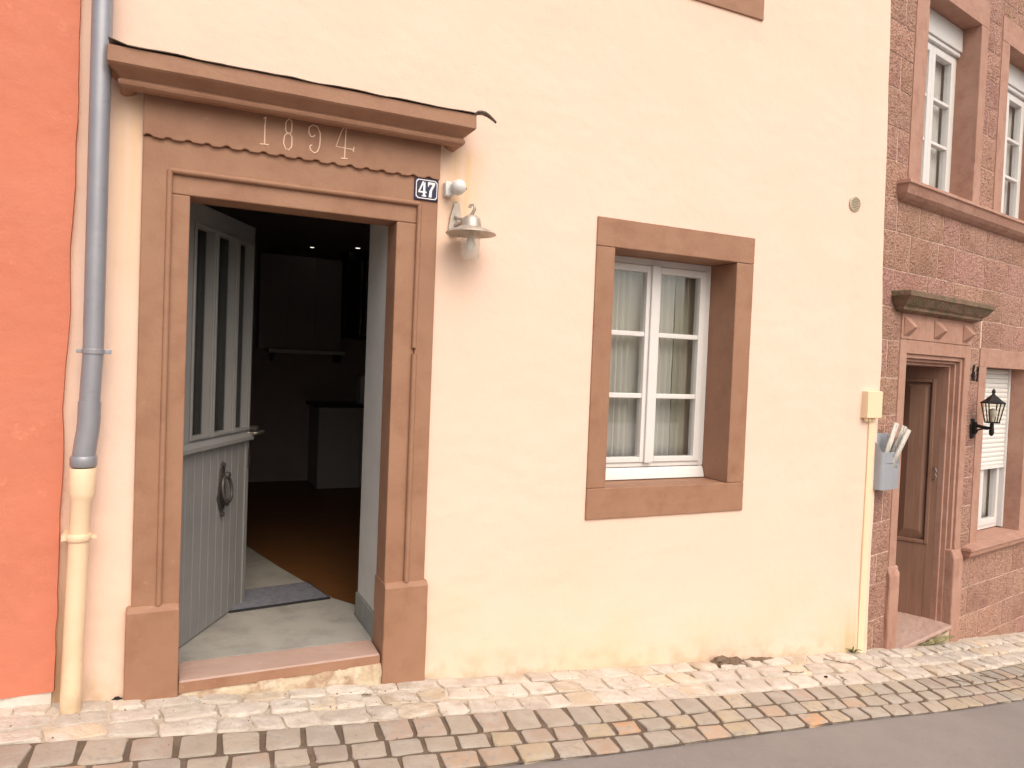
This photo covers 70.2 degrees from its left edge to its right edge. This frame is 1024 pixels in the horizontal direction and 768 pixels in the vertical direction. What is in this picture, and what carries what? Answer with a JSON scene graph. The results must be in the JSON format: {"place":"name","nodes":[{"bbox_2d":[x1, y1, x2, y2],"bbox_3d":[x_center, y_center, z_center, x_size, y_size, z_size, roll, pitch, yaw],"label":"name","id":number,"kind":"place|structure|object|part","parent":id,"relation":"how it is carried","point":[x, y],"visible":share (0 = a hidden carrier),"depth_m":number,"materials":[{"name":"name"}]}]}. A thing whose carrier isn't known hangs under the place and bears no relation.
{"place":"outdoors","nodes":[
{"label":"outdoors","id":0,"kind":"place"},
{"bbox_2d":[356,373,364,403],"bbox_3d":[-1.785,0.058,9.171,0.310,0.370,0.210,2,2,-25],"label":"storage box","id":1,"kind":"object","parent":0,"point":[360,387],"visible":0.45,"depth_m":9.04,"materials":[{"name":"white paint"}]},
{"bbox_2d":[0,632,1023,745],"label":"pavement","id":2,"kind":"structure","parent":0,"point":[196,715],"depth_m":3.94,"materials":[{"name":"stone"}]},
{"bbox_2d":[0,0,80,708],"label":"house","id":3,"kind":"structure","parent":2,"relation":"on","point":[39,74],"depth_m":3.18,"materials":[{"name":"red paint"}]},
{"bbox_2d":[52,0,890,702],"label":"house","id":4,"kind":"structure","parent":2,"relation":"on","point":[498,512],"depth_m":4.29,"materials":[{"name":"beige paint"}]},
{"bbox_2d":[59,0,113,713],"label":"downpipe","id":5,"kind":"object","parent":4,"relation":"attached to","point":[78,536],"visible":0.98,"depth_m":3.18,"materials":[{"name":"grey metal"}]},
{"bbox_2d":[179,203,264,646],"bbox_3d":[-1.712,0.212,4.142,0.203,2.360,1.099,2,2,4],"label":"door","id":6,"kind":"structure","parent":4,"relation":"in","point":[216,461],"depth_m":4.17,"materials":[{"name":"grey paint"}]},
{"bbox_2d":[228,582,330,612],"bbox_3d":[-1.566,1.380,4.738,0.661,0.013,0.400,1,2,-32],"label":"doormat","id":7,"kind":"object","parent":4,"relation":"on","point":[277,595],"visible":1,"depth_m":4.72,"materials":[{"name":"grey fabric"}]},
{"bbox_2d":[265,349,344,362],"bbox_3d":[-2.569,-0.348,9.027,0.900,0.142,0.420,2,2,-25],"label":"shelf","id":8,"kind":"object","parent":4,"relation":"attached to","point":[335,357],"visible":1,"depth_m":8.86,"materials":[{"name":"white paint"}]},
{"bbox_2d":[256,253,342,350],"bbox_3d":[-2.637,-0.997,9.043,0.980,1.140,0.280,2,2,-25],"label":"wall cabinet","id":9,"kind":"object","parent":8,"relation":"on","point":[299,301],"visible":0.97,"depth_m":8.91,"materials":[{"name":"brown wood"}]},
{"bbox_3d":[-2.876,-0.999,8.786,0.321,1.132,0.018,2,2,-25],"label":"cabinet door","id":10,"kind":"part","parent":9,"relation":"part of","materials":[{"name":"brown wood"}]},
{"bbox_3d":[-2.581,-0.991,8.925,0.321,1.132,0.018,2,2,-25],"label":"cabinet door","id":11,"kind":"part","parent":9,"relation":"part of","materials":[{"name":"brown wood"}]},
{"bbox_3d":[-2.285,-0.983,9.064,0.321,1.132,0.018,2,2,-25],"label":"cabinet door","id":12,"kind":"part","parent":9,"relation":"part of","materials":[{"name":"brown wood"}]},
{"bbox_2d":[306,401,363,488],"bbox_3d":[-2.012,0.747,9.167,1.060,1.020,0.690,2,2,-25],"label":"base cabinet","id":13,"kind":"object","parent":4,"relation":"on","point":[335,447],"visible":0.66,"depth_m":8.80,"materials":[{"name":"paint"}]},
{"bbox_3d":[-2.091,0.774,8.793,0.494,0.972,0.018,2,2,-25],"label":"cabinet door","id":14,"kind":"part","parent":13,"relation":"part of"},
{"bbox_3d":[-1.639,0.786,9.006,0.494,0.972,0.018,2,2,-25],"label":"cabinet door","id":15,"kind":"part","parent":13,"relation":"part of","materials":[{"name":"grey wood"}]},
{"bbox_2d":[340,251,368,339],"bbox_3d":[-1.823,-1.096,9.270,0.660,1.070,0.552,2,2,-25],"label":"wall cabinet","id":16,"kind":"object","parent":4,"relation":"attached to","point":[355,276],"depth_m":8.96,"materials":[{"name":"paint"}]},
{"bbox_2d":[346,251,368,338],"bbox_3d":[-1.714,-1.085,9.039,0.654,1.062,0.040,2,2,-25],"label":"cabinet door","id":17,"kind":"structure","parent":16,"relation":"in","point":[358,262],"depth_m":8.95,"materials":[{"name":"paint"}]},
{"bbox_2d":[414,177,438,201],"bbox_3d":[-0.459,-1.043,3.906,0.134,0.116,0.013,2,2,-25],"label":"house number sign","id":18,"kind":"object","parent":4,"relation":"attached to","point":[425,189],"visible":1,"depth_m":3.90,"materials":[{"name":"blue metal"}]},
{"bbox_2d":[443,179,466,196],"bbox_3d":[-0.307,-1.060,3.940,0.086,0.085,0.151,1,2,-44],"label":"motion sensor","id":19,"kind":"object","parent":4,"relation":"attached to","point":[455,187],"visible":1,"depth_m":3.91,"materials":[{"name":"white plastic"}]},
{"bbox_2d":[445,201,495,251],"bbox_3d":[-0.222,-0.834,3.902,0.272,0.331,0.287,2,2,-25],"label":"wall lamp","id":20,"kind":"object","parent":4,"relation":"attached to","point":[470,228],"visible":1,"depth_m":3.90,"materials":[{"name":"metal"}]},
{"bbox_2d":[606,270,675,456],"bbox_3d":[0.796,-0.124,4.945,0.742,1.410,0.040,2,2,-25],"label":"net curtain","id":21,"kind":"object","parent":4,"relation":"hanging from","point":[626,316],"visible":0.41,"depth_m":4.96,"materials":[{"name":"white fabric"}]},
{"bbox_2d":[585,216,754,519],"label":"window","id":22,"kind":"structure","parent":4,"relation":"in","point":[710,478],"depth_m":4.88,"materials":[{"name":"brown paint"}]},
{"bbox_2d":[668,277,695,454],"bbox_3d":[1.218,-0.113,5.149,0.225,1.410,0.026,2,2,-25],"label":"drape","id":23,"kind":"object","parent":4,"relation":"hanging from","point":[681,364],"visible":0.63,"depth_m":5.14,"materials":[{"name":"beige fabric"}]},
{"bbox_2d":[696,0,763,20],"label":"window","id":24,"kind":"structure","parent":4,"relation":"in","point":[754,9],"depth_m":4.79,"materials":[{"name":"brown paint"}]},
{"bbox_2d":[849,196,860,211],"bbox_3d":[2.502,-1.313,5.308,0.112,0.112,0.014,2,2,-25],"label":"vent grille","id":25,"kind":"object","parent":4,"relation":"attached to","point":[854,202],"visible":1,"depth_m":5.30,"materials":[{"name":"beige plastic"}]},
{"bbox_2d":[857,421,874,652],"bbox_3d":[2.647,1.163,5.477,0.063,1.775,0.044,2,2,-25],"label":"cable trunking","id":26,"kind":"object","parent":4,"relation":"attached to","point":[865,531],"visible":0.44,"depth_m":5.45,"materials":[{"name":"beige plastic"}]},
{"bbox_2d":[860,391,882,420],"bbox_3d":[2.666,0.164,5.415,0.160,0.225,0.081,2,2,-25],"label":"junction box","id":27,"kind":"object","parent":4,"relation":"attached to","point":[871,406],"visible":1,"depth_m":5.38,"materials":[{"name":"beige plastic"}]},
{"bbox_2d":[10,635,1016,751],"bbox_3d":[1.841,2.006,4.733,8.664,0.946,1.246,1,2,-29],"label":"grit","id":28,"kind":"object","parent":2,"relation":"on","point":[492,697],"visible":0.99,"depth_m":3.81,"materials":[{"name":"grey gravel"}]},
{"bbox_2d":[710,655,747,667],"bbox_3d":[1.438,1.857,4.870,0.305,0.076,0.113,6,1,-13],"label":"dirt clump","id":29,"kind":"object","parent":2,"relation":"on","point":[718,661],"visible":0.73,"depth_m":4.84,"materials":[{"name":"brown soil"}]},
{"bbox_2d":[742,657,771,662],"bbox_3d":[1.697,1.900,5.019,0.369,0.038,0.061,6,0,-22],"label":"dirt clump","id":30,"kind":"object","parent":2,"relation":"on","point":[760,659],"visible":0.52,"depth_m":5.01,"materials":[{"name":"brown soil"}]},
{"bbox_2d":[846,646,861,652],"bbox_3d":[2.545,1.990,5.416,0.125,0.060,0.121,2,2,-25],"label":"weed","id":31,"kind":"object","parent":2,"relation":"on","point":[852,650],"visible":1,"depth_m":5.42,"materials":[{"name":"green plant"}]},
{"bbox_2d":[920,636,953,644],"bbox_3d":[3.674,2.201,6.281,0.655,0.033,0.059,7,-1,-36],"label":"moss patch","id":32,"kind":"object","parent":2,"relation":"on","point":[937,640],"visible":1,"depth_m":6.24,"materials":[{"name":"plant"}]},
{"bbox_2d":[867,0,1023,649],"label":"house","id":33,"kind":"structure","parent":2,"relation":"on","point":[946,559],"depth_m":6.48,"materials":[{"name":"red stone"}]},
{"bbox_2d":[873,433,899,489],"bbox_3d":[2.842,0.588,5.548,0.270,0.415,0.123,1,2,-36],"label":"mailbox","id":34,"kind":"object","parent":33,"relation":"attached to","point":[886,474],"visible":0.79,"depth_m":5.47,"materials":[{"name":"grey metal"}]},
{"bbox_2d":[884,422,898,451],"bbox_3d":[2.856,0.496,5.538,0.185,0.417,0.041,2,2,-12],"label":"newspaper","id":35,"kind":"object","parent":34,"relation":"in","point":[891,437],"visible":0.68,"depth_m":5.52,"materials":[{"name":"white paper"}]},
{"bbox_2d":[891,425,906,451],"bbox_3d":[2.937,0.510,5.592,0.205,0.397,0.044,2,2,-11],"label":"newspaper","id":36,"kind":"object","parent":34,"relation":"in","point":[903,428],"visible":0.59,"depth_m":5.58,"materials":[{"name":"white paper"}]},
{"bbox_2d":[893,429,910,466],"bbox_3d":[2.930,0.522,5.530,0.198,0.374,0.040,2,2,-5],"label":"newspaper","id":37,"kind":"object","parent":34,"relation":"in","point":[906,434],"visible":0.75,"depth_m":5.51,"materials":[{"name":"white paper"}]},
{"bbox_2d":[895,366,943,618],"bbox_3d":[3.669,0.974,6.634,0.410,2.290,0.090,3,2,34],"label":"door","id":38,"kind":"structure","parent":33,"relation":"in","point":[923,385],"depth_m":6.61,"materials":[{"name":"brown wood"}]},
{"bbox_2d":[929,61,944,187],"bbox_3d":[3.517,-2.332,6.301,0.927,1.360,0.019,1,2,-36],"label":"curtain","id":39,"kind":"object","parent":33,"relation":"hanging from","point":[936,126],"visible":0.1,"depth_m":6.50,"materials":[{"name":"white fabric"}]},
{"bbox_2d":[907,0,990,203],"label":"window","id":40,"kind":"structure","parent":33,"relation":"in","point":[954,34],"depth_m":6.38,"materials":[{"name":"red stone"}]},
{"bbox_2d":[971,365,978,381],"bbox_3d":[4.175,-0.095,6.559,0.134,0.151,0.015,1,2,-36],"label":"house number","id":41,"kind":"object","parent":33,"relation":"attached to","point":[973,374],"visible":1,"depth_m":6.54,"materials":[{"name":"black metal"}]},
{"bbox_2d":[969,389,1005,437],"bbox_3d":[4.230,0.266,6.480,0.196,0.458,0.253,1,2,-36],"label":"wall lantern","id":42,"kind":"object","parent":33,"relation":"attached to","point":[993,398],"depth_m":6.44,"materials":[{"name":"black metal"}]},
{"bbox_2d":[981,383,994,517],"bbox_3d":[4.577,0.658,7.247,0.926,1.500,0.019,1,2,-36],"label":"curtain","id":43,"kind":"object","parent":33,"relation":"hanging from","point":[985,494],"visible":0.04,"depth_m":7.48,"materials":[{"name":"white fabric"}]},
{"bbox_2d":[969,348,1023,543],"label":"window","id":44,"kind":"structure","parent":33,"relation":"in","point":[1005,462],"depth_m":7.34,"materials":[{"name":"red stone"}]},
{"bbox_2d":[992,15,1023,220],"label":"window","id":45,"kind":"structure","parent":33,"relation":"in","point":[1011,83],"depth_m":7.11,"materials":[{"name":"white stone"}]},
{"bbox_2d":[1003,105,1013,214],"bbox_3d":[4.779,-2.307,7.228,0.914,1.360,0.020,1,2,-36],"label":"curtain","id":46,"kind":"object","parent":33,"relation":"hanging from","point":[1008,161],"visible":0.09,"depth_m":7.45,"materials":[{"name":"white fabric"}]},
{"bbox_2d":[481,700,1023,767],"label":"road","id":47,"kind":"structure","parent":0,"point":[989,736],"depth_m":3.86,"materials":[{"name":"grey asphalt"}]},
{"bbox_2d":[0,663,1023,767],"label":"gutter","id":48,"kind":"object","parent":47,"relation":"on","point":[498,739],"visible":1,"depth_m":3.52,"materials":[{"name":"stone"}]}
]}

